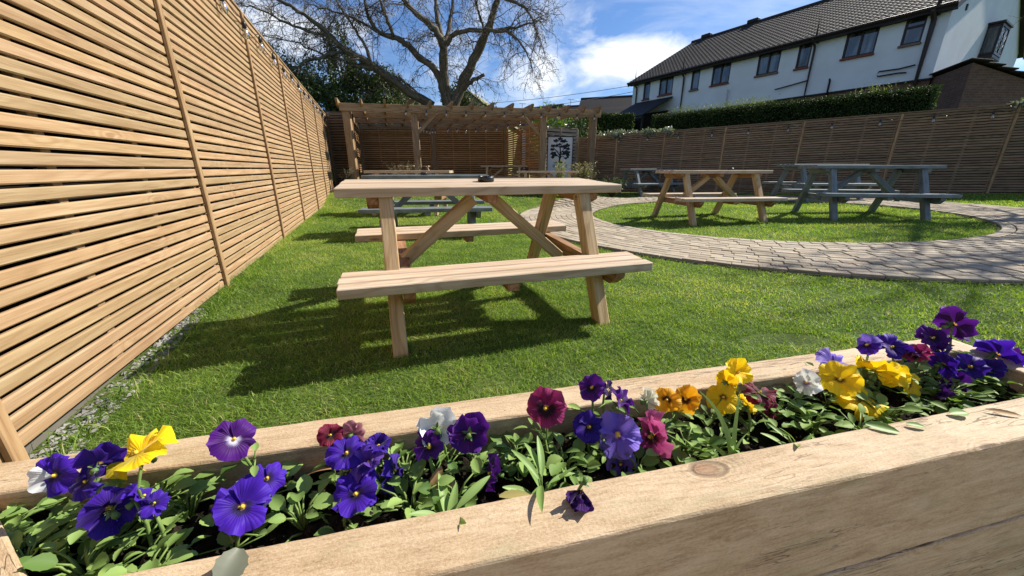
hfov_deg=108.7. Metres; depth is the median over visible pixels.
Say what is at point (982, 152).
garden fence
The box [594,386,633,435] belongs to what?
pansy
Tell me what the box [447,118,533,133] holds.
festoon lights
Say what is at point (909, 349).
pansy
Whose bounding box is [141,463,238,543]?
leafy pansy
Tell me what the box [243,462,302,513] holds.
pansy
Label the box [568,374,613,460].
pansy
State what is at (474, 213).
picnic table
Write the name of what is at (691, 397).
pansy
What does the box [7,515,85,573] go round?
leafy pansy
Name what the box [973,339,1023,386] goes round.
pansy
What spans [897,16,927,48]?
window
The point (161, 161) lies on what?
slatted fence
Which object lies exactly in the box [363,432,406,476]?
pansy
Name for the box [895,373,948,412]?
pansy
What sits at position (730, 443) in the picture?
grass weed
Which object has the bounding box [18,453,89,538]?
pansy
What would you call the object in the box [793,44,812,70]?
window
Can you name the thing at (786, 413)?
leafy pansy
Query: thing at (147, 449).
pansy
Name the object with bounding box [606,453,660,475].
pansy
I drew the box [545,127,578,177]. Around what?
wooden frame
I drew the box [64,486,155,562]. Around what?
pansy
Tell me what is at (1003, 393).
pansy
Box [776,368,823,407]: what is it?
pansy
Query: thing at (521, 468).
leafy pansy
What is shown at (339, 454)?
pansy
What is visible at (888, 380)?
pansy
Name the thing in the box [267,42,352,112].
evergreen tree
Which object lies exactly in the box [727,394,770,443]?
pansy
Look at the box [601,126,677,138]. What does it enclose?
ivy
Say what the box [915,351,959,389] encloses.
pansy
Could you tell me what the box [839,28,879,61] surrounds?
window
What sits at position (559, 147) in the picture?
pub sign
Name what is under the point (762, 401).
pansy
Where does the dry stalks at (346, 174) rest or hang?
on the ground at (768, 342)
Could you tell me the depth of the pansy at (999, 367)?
0.67 m
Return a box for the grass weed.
[700,391,745,455]
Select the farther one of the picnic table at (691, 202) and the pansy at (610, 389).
the picnic table at (691, 202)
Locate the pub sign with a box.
[546,136,573,177]
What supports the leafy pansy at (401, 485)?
on the soil
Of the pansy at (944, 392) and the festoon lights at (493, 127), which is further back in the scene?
the festoon lights at (493, 127)
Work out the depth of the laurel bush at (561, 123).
13.23 m
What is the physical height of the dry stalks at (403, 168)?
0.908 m
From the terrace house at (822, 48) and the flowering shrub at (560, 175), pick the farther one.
the terrace house at (822, 48)
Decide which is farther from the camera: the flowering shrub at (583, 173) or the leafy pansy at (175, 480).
the flowering shrub at (583, 173)
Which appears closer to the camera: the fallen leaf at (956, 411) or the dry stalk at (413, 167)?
the fallen leaf at (956, 411)
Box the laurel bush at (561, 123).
[528,101,572,153]
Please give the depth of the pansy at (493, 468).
0.47 m
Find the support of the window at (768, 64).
in the terrace house at (822, 48)
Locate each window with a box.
[641,82,650,100]
[657,77,673,96]
[688,70,700,91]
[709,63,731,87]
[754,51,781,77]
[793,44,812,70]
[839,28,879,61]
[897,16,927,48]
[977,19,1013,61]
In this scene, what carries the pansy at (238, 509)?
on the soil
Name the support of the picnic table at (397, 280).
on the ground at (768, 342)
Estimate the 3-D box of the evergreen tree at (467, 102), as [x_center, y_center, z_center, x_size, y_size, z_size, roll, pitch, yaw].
[-2.660,-7.638,18.186,2.267,5.011,2.232,0,18,0]
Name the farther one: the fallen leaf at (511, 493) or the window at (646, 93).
the window at (646, 93)
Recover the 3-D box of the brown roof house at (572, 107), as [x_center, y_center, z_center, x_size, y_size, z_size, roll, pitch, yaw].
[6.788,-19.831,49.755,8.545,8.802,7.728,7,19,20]
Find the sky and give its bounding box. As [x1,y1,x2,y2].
[233,0,1023,159]
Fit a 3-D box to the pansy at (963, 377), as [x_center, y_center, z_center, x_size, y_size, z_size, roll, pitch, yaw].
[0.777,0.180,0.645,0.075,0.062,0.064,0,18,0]
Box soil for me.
[20,373,1021,575]
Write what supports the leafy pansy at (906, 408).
on the soil
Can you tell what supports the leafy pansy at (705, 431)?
on the soil
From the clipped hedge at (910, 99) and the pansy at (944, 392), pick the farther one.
the clipped hedge at (910, 99)
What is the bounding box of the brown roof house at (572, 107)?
[524,105,578,173]
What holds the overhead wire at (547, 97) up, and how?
attached to the terrace house at (822, 48)
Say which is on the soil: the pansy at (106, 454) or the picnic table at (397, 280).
the pansy at (106, 454)
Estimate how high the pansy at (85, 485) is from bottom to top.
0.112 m
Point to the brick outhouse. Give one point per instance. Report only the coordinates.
(973, 82)
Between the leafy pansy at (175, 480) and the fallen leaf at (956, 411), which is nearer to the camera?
the leafy pansy at (175, 480)
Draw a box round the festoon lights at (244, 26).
[219,0,326,122]
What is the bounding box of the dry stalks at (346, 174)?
[337,165,354,179]
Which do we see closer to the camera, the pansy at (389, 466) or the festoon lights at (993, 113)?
the pansy at (389, 466)
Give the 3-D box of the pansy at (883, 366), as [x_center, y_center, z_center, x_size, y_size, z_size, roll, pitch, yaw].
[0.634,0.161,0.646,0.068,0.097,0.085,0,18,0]
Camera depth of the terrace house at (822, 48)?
17.24 m
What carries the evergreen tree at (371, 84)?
on the ground at (768, 342)
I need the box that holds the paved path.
[520,195,1023,283]
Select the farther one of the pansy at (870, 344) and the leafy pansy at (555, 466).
the pansy at (870, 344)
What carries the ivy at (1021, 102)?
attached to the garden fence at (982, 152)
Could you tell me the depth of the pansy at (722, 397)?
0.56 m
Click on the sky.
(606, 41)
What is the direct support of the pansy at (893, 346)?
on the soil
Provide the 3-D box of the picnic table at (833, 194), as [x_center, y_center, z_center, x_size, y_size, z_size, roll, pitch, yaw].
[5.360,-1.462,5.665,1.597,0.817,1.321,4,18,11]
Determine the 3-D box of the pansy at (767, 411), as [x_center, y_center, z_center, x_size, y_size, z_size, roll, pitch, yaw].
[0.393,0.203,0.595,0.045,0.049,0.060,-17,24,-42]
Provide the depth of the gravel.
1.46 m
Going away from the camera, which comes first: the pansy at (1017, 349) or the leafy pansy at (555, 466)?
the leafy pansy at (555, 466)
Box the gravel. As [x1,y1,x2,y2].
[28,308,207,458]
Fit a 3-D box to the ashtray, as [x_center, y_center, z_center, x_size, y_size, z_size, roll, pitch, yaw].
[-0.160,-0.671,2.248,0.100,0.035,0.100,-5,22,-16]
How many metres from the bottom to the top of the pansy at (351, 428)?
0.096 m
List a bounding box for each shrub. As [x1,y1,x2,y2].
[554,158,566,177]
[564,117,602,147]
[568,161,598,179]
[585,127,608,136]
[596,175,631,197]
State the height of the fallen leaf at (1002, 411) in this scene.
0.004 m
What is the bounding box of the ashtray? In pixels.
[478,175,493,181]
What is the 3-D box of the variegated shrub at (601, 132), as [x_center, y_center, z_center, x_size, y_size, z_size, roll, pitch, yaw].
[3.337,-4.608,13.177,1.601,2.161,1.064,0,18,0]
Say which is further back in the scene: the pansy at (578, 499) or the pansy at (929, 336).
the pansy at (929, 336)
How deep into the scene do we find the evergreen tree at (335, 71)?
17.09 m
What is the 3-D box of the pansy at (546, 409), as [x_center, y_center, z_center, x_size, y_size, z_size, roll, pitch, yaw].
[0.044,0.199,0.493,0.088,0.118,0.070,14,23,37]
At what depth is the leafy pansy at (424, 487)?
0.43 m
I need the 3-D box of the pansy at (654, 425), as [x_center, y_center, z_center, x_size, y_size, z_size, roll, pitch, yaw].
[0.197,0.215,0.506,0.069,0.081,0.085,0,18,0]
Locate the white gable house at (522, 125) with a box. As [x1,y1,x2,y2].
[517,103,563,170]
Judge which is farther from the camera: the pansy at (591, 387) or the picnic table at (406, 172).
the picnic table at (406, 172)
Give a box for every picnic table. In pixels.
[333,178,652,357]
[358,175,492,236]
[364,170,452,215]
[481,165,526,177]
[517,171,578,194]
[617,169,683,196]
[642,170,787,225]
[762,164,878,201]
[781,165,962,220]
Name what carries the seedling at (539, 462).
on the soil
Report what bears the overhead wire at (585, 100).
attached to the terrace house at (822, 48)
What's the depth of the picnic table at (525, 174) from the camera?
9.46 m
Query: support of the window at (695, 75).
in the terrace house at (822, 48)
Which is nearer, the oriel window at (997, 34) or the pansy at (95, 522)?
the pansy at (95, 522)
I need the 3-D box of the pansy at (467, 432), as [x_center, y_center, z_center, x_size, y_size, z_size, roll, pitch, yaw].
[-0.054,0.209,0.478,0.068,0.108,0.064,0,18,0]
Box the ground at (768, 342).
[16,172,1023,458]
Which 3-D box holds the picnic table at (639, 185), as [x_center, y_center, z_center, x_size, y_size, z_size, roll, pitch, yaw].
[3.950,-3.067,10.779,1.597,0.817,1.321,-6,19,-17]
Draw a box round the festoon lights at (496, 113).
[405,109,594,119]
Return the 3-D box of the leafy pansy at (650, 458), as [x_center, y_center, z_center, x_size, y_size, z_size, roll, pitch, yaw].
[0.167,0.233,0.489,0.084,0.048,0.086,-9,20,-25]
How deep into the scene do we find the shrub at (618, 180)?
9.92 m
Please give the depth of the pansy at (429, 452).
0.46 m
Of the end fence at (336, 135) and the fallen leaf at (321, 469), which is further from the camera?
the end fence at (336, 135)
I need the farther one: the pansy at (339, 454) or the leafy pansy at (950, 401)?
the leafy pansy at (950, 401)
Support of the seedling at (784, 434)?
on the soil
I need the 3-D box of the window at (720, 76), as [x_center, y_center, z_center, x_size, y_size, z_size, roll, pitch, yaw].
[11.880,-12.106,20.895,0.230,1.080,1.120,-10,21,-29]
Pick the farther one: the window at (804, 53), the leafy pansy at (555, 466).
the window at (804, 53)
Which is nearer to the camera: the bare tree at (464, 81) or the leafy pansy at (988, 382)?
the leafy pansy at (988, 382)
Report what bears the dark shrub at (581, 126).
on the ground at (768, 342)
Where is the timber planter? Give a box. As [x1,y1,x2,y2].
[0,339,1023,575]
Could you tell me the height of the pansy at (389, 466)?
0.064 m
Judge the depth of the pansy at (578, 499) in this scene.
0.39 m
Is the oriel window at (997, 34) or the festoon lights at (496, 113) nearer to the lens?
the festoon lights at (496, 113)
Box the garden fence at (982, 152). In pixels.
[577,103,1023,193]
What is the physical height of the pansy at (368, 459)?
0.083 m
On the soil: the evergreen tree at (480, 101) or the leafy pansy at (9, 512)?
the leafy pansy at (9, 512)
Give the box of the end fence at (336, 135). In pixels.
[325,112,360,185]
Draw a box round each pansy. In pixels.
[0,495,64,533]
[4,505,77,555]
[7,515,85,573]
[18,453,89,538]
[18,523,144,575]
[31,463,118,537]
[43,441,140,544]
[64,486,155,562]
[96,483,180,568]
[103,528,210,575]
[105,425,196,522]
[105,489,193,572]
[110,471,214,536]
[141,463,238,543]
[190,477,279,555]
[205,418,298,487]
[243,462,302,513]
[263,474,333,542]
[309,435,364,512]
[311,420,364,471]
[314,468,379,535]
[316,423,348,493]
[351,445,384,514]
[356,453,408,513]
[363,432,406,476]
[364,460,454,521]
[379,440,442,499]
[413,428,460,491]
[413,459,483,510]
[416,406,481,474]
[445,411,496,476]
[473,452,516,494]
[484,431,552,480]
[513,386,579,462]
[537,432,600,489]
[565,410,616,461]
[565,475,593,512]
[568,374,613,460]
[587,411,642,475]
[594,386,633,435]
[600,438,659,475]
[602,380,614,412]
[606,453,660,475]
[616,387,674,433]
[637,409,673,470]
[647,387,693,431]
[659,422,725,464]
[661,384,701,427]
[684,383,737,427]
[684,424,741,457]
[715,369,765,434]
[726,358,759,431]
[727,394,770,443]
[739,402,779,428]
[740,382,794,426]
[758,388,823,422]
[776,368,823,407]
[778,398,847,438]
[805,347,847,395]
[808,360,864,410]
[828,403,873,429]
[831,386,893,422]
[855,333,882,385]
[855,355,905,400]
[856,388,933,423]
[866,362,911,399]
[876,333,931,393]
[877,345,920,392]
[885,344,934,392]
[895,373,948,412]
[908,383,965,413]
[914,324,952,385]
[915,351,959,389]
[918,377,995,413]
[924,370,996,404]
[927,305,978,377]
[928,342,962,379]
[956,353,997,396]
[960,368,1004,391]
[967,359,1007,392]
[968,382,1023,399]
[972,347,1023,398]
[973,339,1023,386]
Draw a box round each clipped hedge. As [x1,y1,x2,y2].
[567,112,635,137]
[650,80,944,131]
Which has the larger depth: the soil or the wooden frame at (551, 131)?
the wooden frame at (551, 131)
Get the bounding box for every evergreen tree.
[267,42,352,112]
[321,16,358,101]
[325,61,419,130]
[438,77,472,105]
[472,96,497,106]
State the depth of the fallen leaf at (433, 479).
0.45 m
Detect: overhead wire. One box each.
[435,86,626,105]
[534,92,629,107]
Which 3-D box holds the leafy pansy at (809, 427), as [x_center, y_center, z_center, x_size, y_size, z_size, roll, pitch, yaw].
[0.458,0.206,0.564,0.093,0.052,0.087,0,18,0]
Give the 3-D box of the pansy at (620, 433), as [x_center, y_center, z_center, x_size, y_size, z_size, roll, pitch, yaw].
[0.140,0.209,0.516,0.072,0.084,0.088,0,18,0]
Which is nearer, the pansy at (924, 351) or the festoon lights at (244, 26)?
the pansy at (924, 351)
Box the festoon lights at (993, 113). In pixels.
[597,110,1009,142]
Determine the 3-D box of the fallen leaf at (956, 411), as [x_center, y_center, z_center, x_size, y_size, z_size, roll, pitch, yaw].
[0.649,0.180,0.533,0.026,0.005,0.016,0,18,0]
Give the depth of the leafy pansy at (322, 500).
0.42 m
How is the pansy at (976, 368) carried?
on the soil
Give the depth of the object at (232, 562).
0.33 m
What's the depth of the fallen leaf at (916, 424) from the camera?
0.51 m
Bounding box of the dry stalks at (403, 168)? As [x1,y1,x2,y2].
[383,160,420,174]
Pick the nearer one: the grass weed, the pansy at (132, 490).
the pansy at (132, 490)
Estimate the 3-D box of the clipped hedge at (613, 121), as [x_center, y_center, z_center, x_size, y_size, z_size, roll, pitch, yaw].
[4.251,-6.795,18.149,3.185,3.419,1.268,0,18,0]
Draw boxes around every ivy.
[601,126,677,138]
[1006,98,1023,107]
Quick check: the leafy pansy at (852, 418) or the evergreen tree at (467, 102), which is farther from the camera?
the evergreen tree at (467, 102)
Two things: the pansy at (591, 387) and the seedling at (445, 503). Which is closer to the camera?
the seedling at (445, 503)
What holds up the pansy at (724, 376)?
on the soil
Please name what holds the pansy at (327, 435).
on the soil
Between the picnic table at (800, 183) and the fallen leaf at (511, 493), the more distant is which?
the picnic table at (800, 183)
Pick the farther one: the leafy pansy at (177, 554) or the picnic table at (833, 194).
the picnic table at (833, 194)
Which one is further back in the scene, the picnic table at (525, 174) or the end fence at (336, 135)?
the end fence at (336, 135)
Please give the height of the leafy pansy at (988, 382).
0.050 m
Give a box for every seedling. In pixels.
[409,473,489,524]
[503,436,576,511]
[761,423,812,445]
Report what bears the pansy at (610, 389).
on the soil
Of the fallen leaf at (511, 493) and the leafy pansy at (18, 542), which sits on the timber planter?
the fallen leaf at (511, 493)
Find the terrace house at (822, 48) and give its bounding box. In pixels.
[627,0,1023,113]
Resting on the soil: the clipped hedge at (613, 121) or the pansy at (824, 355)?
the pansy at (824, 355)
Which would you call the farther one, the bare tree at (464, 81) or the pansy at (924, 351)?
the bare tree at (464, 81)
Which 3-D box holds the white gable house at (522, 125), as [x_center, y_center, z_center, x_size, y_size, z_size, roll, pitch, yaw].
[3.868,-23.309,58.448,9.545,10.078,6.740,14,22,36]
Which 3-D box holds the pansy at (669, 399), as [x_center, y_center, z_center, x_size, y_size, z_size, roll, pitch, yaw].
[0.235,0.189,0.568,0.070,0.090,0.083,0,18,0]
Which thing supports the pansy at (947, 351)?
on the soil
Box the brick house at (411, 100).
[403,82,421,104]
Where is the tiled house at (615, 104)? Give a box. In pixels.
[579,95,631,113]
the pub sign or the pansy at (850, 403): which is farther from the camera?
the pub sign
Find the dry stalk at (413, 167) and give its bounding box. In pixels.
[397,165,431,174]
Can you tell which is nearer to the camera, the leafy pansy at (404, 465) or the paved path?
the leafy pansy at (404, 465)
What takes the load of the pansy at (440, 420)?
on the soil
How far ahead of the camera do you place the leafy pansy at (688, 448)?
0.50 m
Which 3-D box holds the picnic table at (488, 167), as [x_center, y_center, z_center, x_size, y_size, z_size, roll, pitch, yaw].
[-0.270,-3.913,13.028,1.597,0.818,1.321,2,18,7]
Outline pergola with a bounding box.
[334,97,601,179]
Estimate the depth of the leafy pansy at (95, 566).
0.36 m
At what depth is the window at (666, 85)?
23.91 m
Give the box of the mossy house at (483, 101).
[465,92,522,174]
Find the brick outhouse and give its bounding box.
[929,58,1023,110]
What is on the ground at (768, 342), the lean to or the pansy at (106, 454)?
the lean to
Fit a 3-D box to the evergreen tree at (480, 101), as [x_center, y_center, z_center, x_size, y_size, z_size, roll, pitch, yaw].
[-1.354,-7.104,17.913,2.161,4.164,2.100,0,18,0]
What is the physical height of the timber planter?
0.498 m
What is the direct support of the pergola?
on the ground at (768, 342)
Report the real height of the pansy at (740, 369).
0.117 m
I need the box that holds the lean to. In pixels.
[620,96,672,131]
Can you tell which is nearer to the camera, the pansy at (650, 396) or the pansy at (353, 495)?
the pansy at (353, 495)
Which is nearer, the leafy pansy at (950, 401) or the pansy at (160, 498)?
the pansy at (160, 498)
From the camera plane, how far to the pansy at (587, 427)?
0.50 m
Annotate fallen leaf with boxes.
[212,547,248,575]
[308,467,330,474]
[430,466,442,488]
[499,489,529,497]
[865,421,898,432]
[906,422,925,427]
[949,407,968,415]
[986,408,1020,415]
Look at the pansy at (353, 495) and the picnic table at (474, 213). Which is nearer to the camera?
the pansy at (353, 495)
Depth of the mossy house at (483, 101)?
44.16 m
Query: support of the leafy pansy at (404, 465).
on the soil
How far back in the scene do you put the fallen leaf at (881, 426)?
0.51 m
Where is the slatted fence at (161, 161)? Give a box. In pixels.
[0,0,335,462]
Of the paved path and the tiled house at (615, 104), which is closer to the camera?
the paved path
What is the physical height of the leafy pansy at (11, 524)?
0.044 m
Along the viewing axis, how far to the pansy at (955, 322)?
0.67 m
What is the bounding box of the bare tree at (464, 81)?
[234,0,565,106]
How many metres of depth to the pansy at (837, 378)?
0.60 m
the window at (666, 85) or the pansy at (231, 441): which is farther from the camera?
the window at (666, 85)

